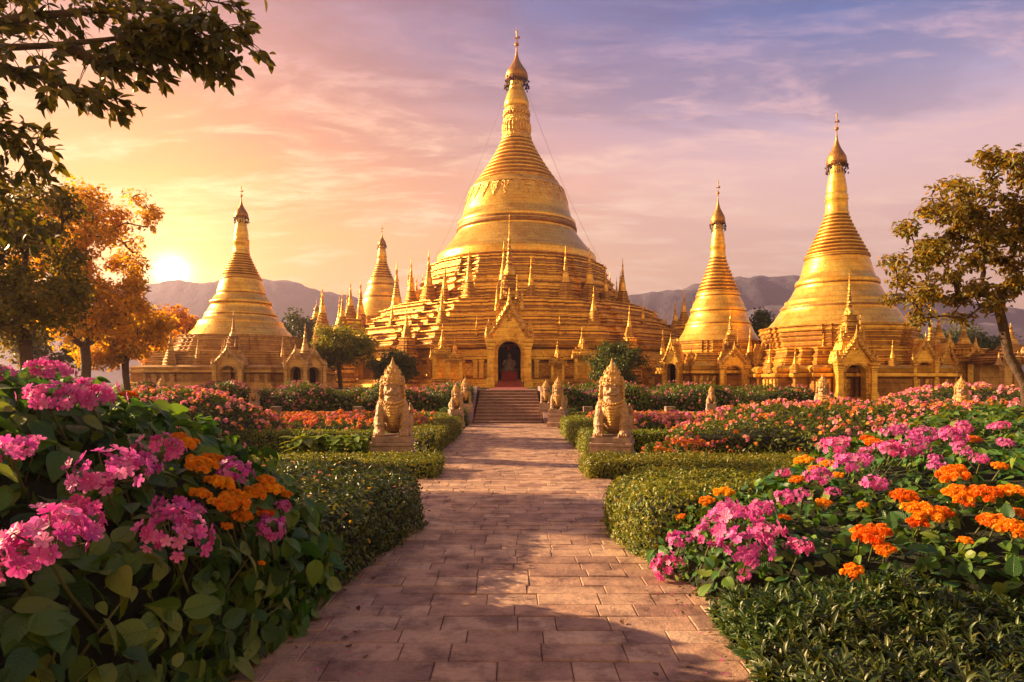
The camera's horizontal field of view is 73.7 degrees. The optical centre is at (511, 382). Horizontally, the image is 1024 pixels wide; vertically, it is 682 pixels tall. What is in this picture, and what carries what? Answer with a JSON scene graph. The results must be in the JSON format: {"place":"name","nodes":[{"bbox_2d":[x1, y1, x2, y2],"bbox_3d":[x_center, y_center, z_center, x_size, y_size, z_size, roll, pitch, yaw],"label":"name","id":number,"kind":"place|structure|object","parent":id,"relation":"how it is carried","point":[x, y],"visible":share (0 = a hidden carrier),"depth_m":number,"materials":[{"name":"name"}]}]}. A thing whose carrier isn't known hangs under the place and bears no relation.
{"place":"outdoors","nodes":[
{"label":"outdoors","id":0,"kind":"place"},
{"bbox_2d":[0,278,358,382],"bbox_3d":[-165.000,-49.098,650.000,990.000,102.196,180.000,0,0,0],"label":"mountains","id":1,"kind":"structure","parent":0,"point":[282,296],"depth_m":623.11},
{"bbox_2d":[101,383,657,456],"bbox_3d":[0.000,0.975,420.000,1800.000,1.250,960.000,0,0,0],"label":"ground","id":2,"kind":"structure","parent":0,"point":[112,385],"depth_m":36.76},
{"bbox_2d":[0,317,83,371],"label":"tree","id":3,"kind":"object","parent":2,"relation":"on","point":[39,352],"visible":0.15,"depth_m":31.40,"materials":[{"name":"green plant"}]},
{"bbox_2d":[0,169,96,369],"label":"tree","id":4,"kind":"object","parent":2,"relation":"on","point":[20,306],"visible":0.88,"depth_m":10.89,"materials":[{"name":"green plant"}]},
{"bbox_2d":[0,380,105,531],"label":"flowering shrub","id":5,"kind":"object","parent":2,"relation":"on","point":[52,410],"visible":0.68,"depth_m":3.43,"materials":[{"name":"pink plant"}]},
{"bbox_2d":[0,355,157,430],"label":"flowering shrub","id":6,"kind":"object","parent":2,"relation":"on","point":[25,375],"visible":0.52,"depth_m":4.30,"materials":[{"name":"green plant"}]},
{"bbox_2d":[2,173,165,377],"bbox_3d":[-13.925,-2.457,22.267,5.006,8.262,3.604,0,0,23],"label":"tree","id":7,"kind":"object","parent":2,"relation":"on","point":[128,301],"visible":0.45,"depth_m":21.82,"materials":[{"name":"orange plant"}]},
{"bbox_2d":[0,434,183,681],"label":"flowering shrub","id":8,"kind":"object","parent":2,"relation":"on","point":[56,625],"visible":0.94,"depth_m":2.61,"materials":[{"name":"green plant"}]},
{"bbox_2d":[68,301,176,389],"bbox_3d":[-15.356,-0.926,27.022,3.835,5.184,3.496,0,0,-24],"label":"tree","id":9,"kind":"object","parent":2,"relation":"on","point":[124,350],"visible":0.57,"depth_m":26.61,"materials":[{"name":"orange plant"}]},
{"bbox_2d":[0,0,275,261],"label":"tree","id":10,"kind":"object","parent":2,"relation":"on","point":[165,37],"visible":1,"depth_m":4.40,"materials":[{"name":"green plant"}]},
{"bbox_2d":[157,377,166,389],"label":"lion statue","id":11,"kind":"object","parent":2,"relation":"on","point":[161,383],"visible":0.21,"depth_m":21.91,"materials":[{"name":"stone"}]},
{"bbox_2d":[137,304,199,364],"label":"tree","id":12,"kind":"object","parent":2,"relation":"on","point":[186,321],"visible":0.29,"depth_m":43.87,"materials":[{"name":"orange plant"}]},
{"bbox_2d":[43,376,306,681],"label":"flowering shrub","id":13,"kind":"object","parent":2,"relation":"on","point":[177,536],"visible":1,"depth_m":3.49,"materials":[{"name":"green plant"}]},
{"bbox_2d":[130,378,277,409],"bbox_3d":[-12.885,0.760,28.889,5.693,1.932,3.422,0,0,0],"label":"flower bed","id":14,"kind":"object","parent":2,"relation":"on","point":[231,386],"visible":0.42,"depth_m":27.85,"materials":[{"name":"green plant"}]},
{"bbox_2d":[128,385,292,451],"bbox_3d":[-7.721,0.876,16.273,5.642,1.680,4.578,0,0,0],"label":"flower bed","id":15,"kind":"object","parent":2,"relation":"on","point":[227,412],"visible":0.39,"depth_m":15.72,"materials":[{"name":"pink plant"}]},
{"bbox_2d":[89,387,346,627],"bbox_3d":[-3.623,0.862,3.675,4.853,1.691,3.950,0,0,0],"label":"flowering shrub","id":16,"kind":"object","parent":2,"relation":"on","point":[197,438],"visible":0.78,"depth_m":4.61,"materials":[{"name":"green plant"}]},
{"bbox_2d":[122,186,337,388],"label":"pagoda","id":17,"kind":"object","parent":2,"relation":"on","point":[238,332],"visible":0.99,"depth_m":40.32,"materials":[{"name":"paint"}]},
{"bbox_2d":[248,385,259,406],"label":"lion statue","id":18,"kind":"object","parent":2,"relation":"on","point":[254,398],"visible":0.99,"depth_m":26.10,"materials":[{"name":"stone"}]},
{"bbox_2d":[276,307,316,347],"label":"tree","id":19,"kind":"object","parent":2,"relation":"on","point":[296,325],"visible":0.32,"depth_m":76.94,"materials":[{"name":"green plant"}]},
{"bbox_2d":[278,433,321,454],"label":"leafy plant","id":20,"kind":"object","parent":2,"relation":"on","point":[298,443],"visible":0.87,"depth_m":12.94,"materials":[{"name":"green plant"}]},
{"bbox_2d":[310,300,318,330],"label":"pagoda","id":21,"kind":"object","parent":2,"relation":"on","point":[316,312],"visible":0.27,"depth_m":83.64,"materials":[{"name":"paint"}]},
{"bbox_2d":[233,425,398,454],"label":"hedge","id":22,"kind":"object","parent":2,"relation":"on","point":[272,436],"visible":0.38,"depth_m":15.21,"materials":[{"name":"green plant"}]},
{"bbox_2d":[262,380,371,411],"bbox_3d":[-8.131,0.787,28.895,4.120,1.863,3.441,0,0,0],"label":"flower bed","id":23,"kind":"object","parent":2,"relation":"on","point":[295,396],"visible":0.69,"depth_m":27.65,"materials":[{"name":"green plant"}]},
{"bbox_2d":[305,434,333,453],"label":"leafy plant","id":24,"kind":"object","parent":2,"relation":"on","point":[321,439],"visible":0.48,"depth_m":13.15,"materials":[{"name":"green plant"}]},
{"bbox_2d":[232,451,429,635],"bbox_3d":[-2.820,1.194,6.143,3.873,0.929,4.503,0,0,0],"label":"hedge","id":25,"kind":"object","parent":2,"relation":"on","point":[369,515],"visible":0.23,"depth_m":6.32,"materials":[{"name":"green plant"}]},
{"bbox_2d":[228,447,446,479],"bbox_3d":[-3.831,1.403,11.827,5.352,0.518,1.574,0,0,0],"label":"hedge","id":26,"kind":"object","parent":2,"relation":"on","point":[420,465],"visible":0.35,"depth_m":11.69,"materials":[{"name":"green plant"}]},
{"bbox_2d":[322,435,358,457],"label":"leafy plant","id":27,"kind":"object","parent":2,"relation":"on","point":[336,442],"visible":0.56,"depth_m":12.93,"materials":[{"name":"green plant"}]},
{"bbox_2d":[308,322,378,387],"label":"tree","id":28,"kind":"object","parent":2,"relation":"on","point":[332,346],"visible":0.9,"depth_m":45.30,"materials":[{"name":"green plant"}]},
{"bbox_2d":[261,409,434,433],"bbox_3d":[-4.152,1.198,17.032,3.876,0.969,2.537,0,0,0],"label":"flower bed","id":29,"kind":"object","parent":2,"relation":"on","point":[343,420],"visible":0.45,"depth_m":16.42,"materials":[{"name":"orange plant"}]},
{"bbox_2d":[270,406,438,414],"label":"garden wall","id":30,"kind":"structure","parent":2,"relation":"on","point":[279,408],"depth_m":26.42,"materials":[{"name":"stone"}]},
{"bbox_2d":[336,434,376,453],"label":"leafy plant","id":31,"kind":"object","parent":2,"relation":"on","point":[359,443],"visible":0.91,"depth_m":12.85,"materials":[{"name":"green plant"}]},
{"bbox_2d":[354,355,365,382],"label":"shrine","id":32,"kind":"object","parent":2,"relation":"on","point":[355,369],"visible":0.09,"depth_m":58.22,"materials":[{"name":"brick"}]},
{"bbox_2d":[274,409,462,424],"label":"hedge","id":33,"kind":"object","parent":2,"relation":"on","point":[437,413],"visible":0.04,"depth_m":24.48,"materials":[{"name":"green plant"}]},
{"bbox_2d":[345,228,409,324],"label":"pagoda","id":34,"kind":"object","parent":2,"relation":"on","point":[382,292],"visible":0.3,"depth_m":89.79,"materials":[{"name":"metal"}]},
{"bbox_2d":[365,346,419,382],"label":"round bush","id":35,"kind":"object","parent":2,"relation":"on","point":[405,363],"visible":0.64,"depth_m":42.57,"materials":[{"name":"green plant"}]},
{"bbox_2d":[369,357,415,457],"bbox_3d":[-2.453,0.537,14.050,0.914,2.126,1.039,0,0,-6],"label":"lion statue","id":36,"kind":"object","parent":2,"relation":"on","point":[394,413],"visible":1,"depth_m":13.76,"materials":[{"name":"stone"}]},
{"bbox_2d":[356,379,466,411],"bbox_3d":[-3.966,0.780,28.734,4.627,1.889,3.347,0,0,0],"label":"flower bed","id":37,"kind":"object","parent":2,"relation":"on","point":[420,399],"visible":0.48,"depth_m":27.53,"materials":[{"name":"green plant"}]},
{"bbox_2d":[412,415,462,456],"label":"hedge","id":38,"kind":"object","parent":2,"relation":"on","point":[439,433],"visible":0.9,"depth_m":15.91,"materials":[{"name":"green plant"}]},
{"bbox_2d":[429,324,453,386],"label":"shrine","id":39,"kind":"object","parent":2,"relation":"on","point":[441,349],"visible":0.84,"depth_m":50.41,"materials":[{"name":"metal"}]},
{"bbox_2d":[438,405,468,424],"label":"hedge","id":40,"kind":"object","parent":2,"relation":"on","point":[445,409],"visible":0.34,"depth_m":25.72,"materials":[{"name":"green plant"}]},
{"bbox_2d":[442,336,465,385],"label":"shrine","id":41,"kind":"object","parent":2,"relation":"on","point":[455,358],"visible":0.83,"depth_m":50.22,"materials":[{"name":"metal"}]},
{"bbox_2d":[447,384,464,427],"bbox_3d":[-2.031,0.795,24.648,0.553,1.610,0.629,0,0,-15],"label":"lion statue","id":42,"kind":"object","parent":2,"relation":"on","point":[455,403],"visible":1,"depth_m":24.44,"materials":[{"name":"stone"}]},
{"bbox_2d":[438,384,476,410],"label":"hedge","id":43,"kind":"object","parent":2,"relation":"on","point":[449,395],"visible":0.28,"depth_m":27.36,"materials":[{"name":"green plant"}]},
{"bbox_2d":[460,377,473,420],"bbox_3d":[-1.877,0.668,27.349,0.620,1.864,0.706,0,0,-12],"label":"lion statue","id":44,"kind":"object","parent":2,"relation":"on","point":[465,392],"visible":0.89,"depth_m":27.12,"materials":[{"name":"stone"}]},
{"bbox_2d":[311,28,692,388],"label":"great pagoda","id":45,"kind":"object","parent":2,"relation":"on","point":[518,269],"visible":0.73,"depth_m":60.48,"materials":[{"name":"metal"}]},
{"bbox_2d":[467,381,547,423],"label":"stairs","id":46,"kind":"structure","parent":2,"relation":"on","point":[509,402],"depth_m":28.20,"materials":[{"name":"stone"}]},
{"bbox_2d":[500,346,518,380],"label":"seated statue","id":47,"kind":"object","parent":2,"relation":"on","point":[509,370],"visible":0.99,"depth_m":50.40,"materials":[{"name":"red fabric"}]},
{"bbox_2d":[538,380,550,420],"bbox_3d":[1.370,0.718,27.349,0.564,1.765,0.641,0,0,12],"label":"lion statue","id":48,"kind":"object","parent":2,"relation":"on","point":[545,398],"visible":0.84,"depth_m":27.12,"materials":[{"name":"stone"}]},
{"bbox_2d":[547,377,567,427],"bbox_3d":[1.671,0.676,24.648,0.688,1.848,0.783,0,0,15],"label":"lion statue","id":49,"kind":"object","parent":2,"relation":"on","point":[559,401],"visible":1,"depth_m":24.39,"materials":[{"name":"stone"}]},
{"bbox_2d":[548,342,566,386],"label":"shrine","id":50,"kind":"object","parent":2,"relation":"on","point":[557,363],"visible":0.86,"depth_m":50.54,"materials":[{"name":"metal"}]},
{"bbox_2d":[546,383,577,411],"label":"hedge","id":51,"kind":"object","parent":2,"relation":"on","point":[568,397],"visible":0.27,"depth_m":27.28,"materials":[{"name":"green plant"}]},
{"bbox_2d":[549,405,578,412],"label":"hedge","id":52,"kind":"object","parent":2,"relation":"on","point":[572,410],"visible":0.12,"depth_m":25.72,"materials":[{"name":"green plant"}]},
{"bbox_2d":[571,330,593,387],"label":"shrine","id":53,"kind":"object","parent":2,"relation":"on","point":[581,368],"visible":0.94,"depth_m":50.36,"materials":[{"name":"metal"}]},
{"bbox_2d":[559,413,610,454],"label":"hedge","id":54,"kind":"object","parent":2,"relation":"on","point":[576,430],"visible":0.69,"depth_m":16.91,"materials":[{"name":"green plant"}]},
{"bbox_2d":[563,380,654,411],"bbox_3d":[3.678,0.807,28.772,4.231,1.858,3.280,0,0,0],"label":"flower bed","id":55,"kind":"object","parent":2,"relation":"on","point":[637,399],"visible":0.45,"depth_m":27.54,"materials":[{"name":"green plant"}]},
{"bbox_2d":[589,359,635,454],"bbox_3d":[2.062,0.544,14.049,0.914,2.112,1.039,0,0,13],"label":"lion statue","id":56,"kind":"object","parent":2,"relation":"on","point":[614,415],"visible":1,"depth_m":13.76,"materials":[{"name":"stone"}]},
{"bbox_2d":[582,339,649,383],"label":"round bush","id":57,"kind":"object","parent":2,"relation":"on","point":[621,356],"visible":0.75,"depth_m":42.37,"materials":[{"name":"green plant"}]},
{"bbox_2d":[640,352,656,378],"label":"shrine","id":58,"kind":"object","parent":2,"relation":"on","point":[652,362],"visible":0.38,"depth_m":55.41,"materials":[{"name":"metal"}]},
{"bbox_2d":[565,409,735,416],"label":"hedge","id":59,"kind":"object","parent":2,"relation":"on","point":[583,413],"visible":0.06,"depth_m":24.59,"materials":[{"name":"green plant"}]},
{"bbox_2d":[617,424,689,452],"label":"hedge","id":60,"kind":"object","parent":2,"relation":"on","point":[643,438],"visible":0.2,"depth_m":15.20,"materials":[{"name":"green plant"}]},
{"bbox_2d":[586,410,720,420],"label":"flower bed","id":61,"kind":"object","parent":2,"relation":"on","point":[635,411],"visible":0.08,"depth_m":20.94,"materials":[{"name":"red plant"}]},
{"bbox_2d":[607,408,700,432],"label":"flower bed","id":62,"kind":"object","parent":2,"relation":"on","point":[649,421],"visible":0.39,"depth_m":16.37,"materials":[{"name":"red plant"}]},
{"bbox_2d":[577,447,820,479],"bbox_3d":[3.277,1.398,11.818,4.274,0.512,1.602,0,0,0],"label":"hedge","id":63,"kind":"object","parent":2,"relation":"on","point":[600,465],"visible":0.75,"depth_m":11.45,"materials":[{"name":"green plant"}]},
{"bbox_2d":[647,380,750,411],"bbox_3d":[7.620,0.797,28.898,3.987,1.858,3.396,0,0,0],"label":"flower bed","id":64,"kind":"object","parent":2,"relation":"on","point":[688,396],"visible":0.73,"depth_m":27.69,"materials":[{"name":"green plant"}]},
{"bbox_2d":[639,436,763,454],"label":"flower bed","id":65,"kind":"object","parent":2,"relation":"on","point":[685,442],"visible":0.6,"depth_m":13.09,"materials":[{"name":"red plant"}]},
{"bbox_2d":[651,182,765,394],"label":"pagoda","id":66,"kind":"object","parent":2,"relation":"on","point":[718,342],"visible":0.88,"depth_m":47.53,"materials":[{"name":"metal"}]},
{"bbox_2d":[583,406,834,412],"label":"garden wall","id":67,"kind":"structure","parent":2,"relation":"on","point":[587,409],"depth_m":26.42,"materials":[{"name":"stone"}]},
{"bbox_2d":[705,385,716,411],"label":"lion statue","id":68,"kind":"object","parent":2,"relation":"on","point":[711,402],"visible":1,"depth_m":26.09,"materials":[{"name":"stone"}]},
{"bbox_2d":[599,455,833,562],"bbox_3d":[2.591,1.244,7.075,3.317,0.804,2.700,0,0,0],"label":"hedge","id":69,"kind":"object","parent":2,"relation":"on","point":[649,504],"visible":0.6,"depth_m":6.55,"materials":[{"name":"green plant"}]},
{"bbox_2d":[646,486,821,604],"bbox_3d":[4.675,1.023,6.525,7.150,1.272,5.450,0,0,0],"label":"flowering shrub","id":70,"kind":"object","parent":2,"relation":"on","point":[759,542],"visible":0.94,"depth_m":5.04,"materials":[{"name":"pink plant"}]},
{"bbox_2d":[749,306,775,338],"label":"tree","id":71,"kind":"object","parent":2,"relation":"on","point":[761,318],"visible":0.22,"depth_m":65.27,"materials":[{"name":"green plant"}]},
{"bbox_2d":[731,383,839,409],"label":"flower bed","id":72,"kind":"object","parent":2,"relation":"on","point":[764,394],"visible":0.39,"depth_m":27.83,"materials":[{"name":"green plant"}]},
{"bbox_2d":[703,562,917,667],"bbox_3d":[1.778,1.438,4.059,1.118,0.779,1.125,0,0,0],"label":"shrub","id":73,"kind":"object","parent":2,"relation":"on","point":[741,614],"visible":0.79,"depth_m":3.88,"materials":[{"name":"green plant"}]},
{"bbox_2d":[814,374,832,403],"bbox_3d":[10.260,0.648,22.545,0.711,1.904,0.808,0,0,25],"label":"lion statue","id":74,"kind":"object","parent":2,"relation":"on","point":[822,389],"visible":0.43,"depth_m":22.36,"materials":[{"name":"stone"}]},
{"bbox_2d":[741,435,931,504],"bbox_3d":[4.675,1.036,6.525,7.150,1.298,5.450,0,0,0],"label":"flowering shrub","id":75,"kind":"object","parent":2,"relation":"on","point":[854,466],"visible":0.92,"depth_m":6.19,"materials":[{"name":"pink plant"}]},
{"bbox_2d":[665,395,1021,460],"bbox_3d":[8.211,1.006,15.166,9.922,1.398,6.865,0,0,0],"label":"flower bed","id":76,"kind":"object","parent":2,"relation":"on","point":[782,427],"visible":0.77,"depth_m":14.25,"materials":[{"name":"pink plant"}]},
{"bbox_2d":[746,112,962,402],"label":"pagoda","id":77,"kind":"object","parent":2,"relation":"on","point":[840,328],"visible":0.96,"depth_m":41.39,"materials":[{"name":"metal"}]},
{"bbox_2d":[927,307,932,340],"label":"spire","id":78,"kind":"structure","parent":77,"relation":"attached to","point":[930,333],"depth_m":63.85,"materials":[{"name":"metal"}]},
{"bbox_2d":[744,604,1023,681],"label":"shrub","id":79,"kind":"object","parent":2,"relation":"on","point":[874,654],"visible":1,"depth_m":3.27,"materials":[{"name":"green plant"}]},
{"bbox_2d":[804,459,1023,607],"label":"flowering shrub","id":80,"kind":"object","parent":2,"relation":"on","point":[953,534],"visible":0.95,"depth_m":4.70,"materials":[{"name":"orange plant"}]},
{"bbox_2d":[817,405,1023,464],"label":"flowering shrub","id":81,"kind":"object","parent":2,"relation":"on","point":[979,429],"visible":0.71,"depth_m":7.31,"materials":[{"name":"pink plant"}]},
{"bbox_2d":[872,382,1020,404],"bbox_3d":[17.293,0.829,26.042,7.370,1.779,5.098,0,0,0],"label":"flower bed","id":82,"kind":"object","parent":2,"relation":"on","point":[980,391],"visible":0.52,"depth_m":25.22,"materials":[{"name":"pink plant"}]},
{"bbox_2d":[929,317,965,380],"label":"shrine","id":83,"kind":"object","parent":2,"relation":"on","point":[938,333],"visible":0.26,"depth_m":43.67,"materials":[{"name":"metal"}]},
{"bbox_2d":[876,143,1023,413],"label":"tree","id":84,"kind":"object","parent":2,"relation":"on","point":[964,216],"visible":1,"depth_m":12.81,"materials":[{"name":"green plant"}]},
{"bbox_2d":[919,321,985,342],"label":"tree","id":85,"kind":"object","parent":2,"relation":"on","point":[956,334],"visible":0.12,"depth_m":93.84,"materials":[{"name":"green plant"}]},
{"bbox_2d":[884,568,1023,661],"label":"shrub","id":86,"kind":"object","parent":2,"relation":"on","point":[1001,617],"visible":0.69,"depth_m":3.76,"materials":[{"name":"green plant"}]},
{"bbox_2d":[952,375,972,404],"bbox_3d":[14.180,0.681,21.541,0.649,1.837,0.738,0,0,35],"label":"lion statue","id":87,"kind":"object","parent":2,"relation":"on","point":[961,392],"visible":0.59,"depth_m":21.38,"materials":[{"name":"stone"}]},
{"bbox_2d":[950,323,987,386],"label":"shrine","id":88,"kind":"object","parent":2,"relation":"on","point":[965,350],"visible":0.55,"depth_m":42.16,"materials":[{"name":"metal"}]},
{"bbox_2d":[915,433,1023,520],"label":"flowering shrub","id":89,"kind":"object","parent":2,"relation":"on","point":[997,463],"visible":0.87,"depth_m":5.80,"materials":[{"name":"green plant"}]},
{"bbox_2d":[954,328,1023,368],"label":"tree","id":90,"kind":"object","parent":2,"relation":"on","point":[987,342],"visible":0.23,"depth_m":57.44,"materials":[{"name":"green plant"}]},
{"bbox_2d":[965,403,1023,430],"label":"flowering shrub","id":91,"kind":"object","parent":2,"relation":"on","point":[998,408],"visible":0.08,"depth_m":8.51,"materials":[{"name":"green plant"}]},
{"bbox_2d":[968,323,1023,395],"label":"shrine","id":92,"kind":"object","parent":2,"relation":"on","point":[992,367],"visible":0.53,"depth_m":39.85,"materials":[{"name":"paint"}]},
{"bbox_2d":[225,423,750,681],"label":"path","id":93,"kind":"structure","parent":0,"point":[585,641],"depth_m":4.91,"materials":[{"name":"stone"}]},
{"bbox_2d":[0,0,1023,308],"label":"sky","id":94,"kind":"structure","parent":0,"point":[370,116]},
{"bbox_2d":[325,428,706,680],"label":"path bedding","id":95,"kind":"object","parent":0,"point":[537,601],"visible":0.04,"depth_m":4.55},
{"bbox_2d":[628,275,1023,325],"bbox_3d":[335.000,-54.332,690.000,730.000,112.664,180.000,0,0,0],"label":"mountains","id":96,"kind":"structure","parent":0,"point":[756,292],"depth_m":664.12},
{"bbox_2d":[746,305,1023,370],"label":"mountains","id":97,"kind":"structure","parent":0,"point":[992,328],"depth_m":470.63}
]}

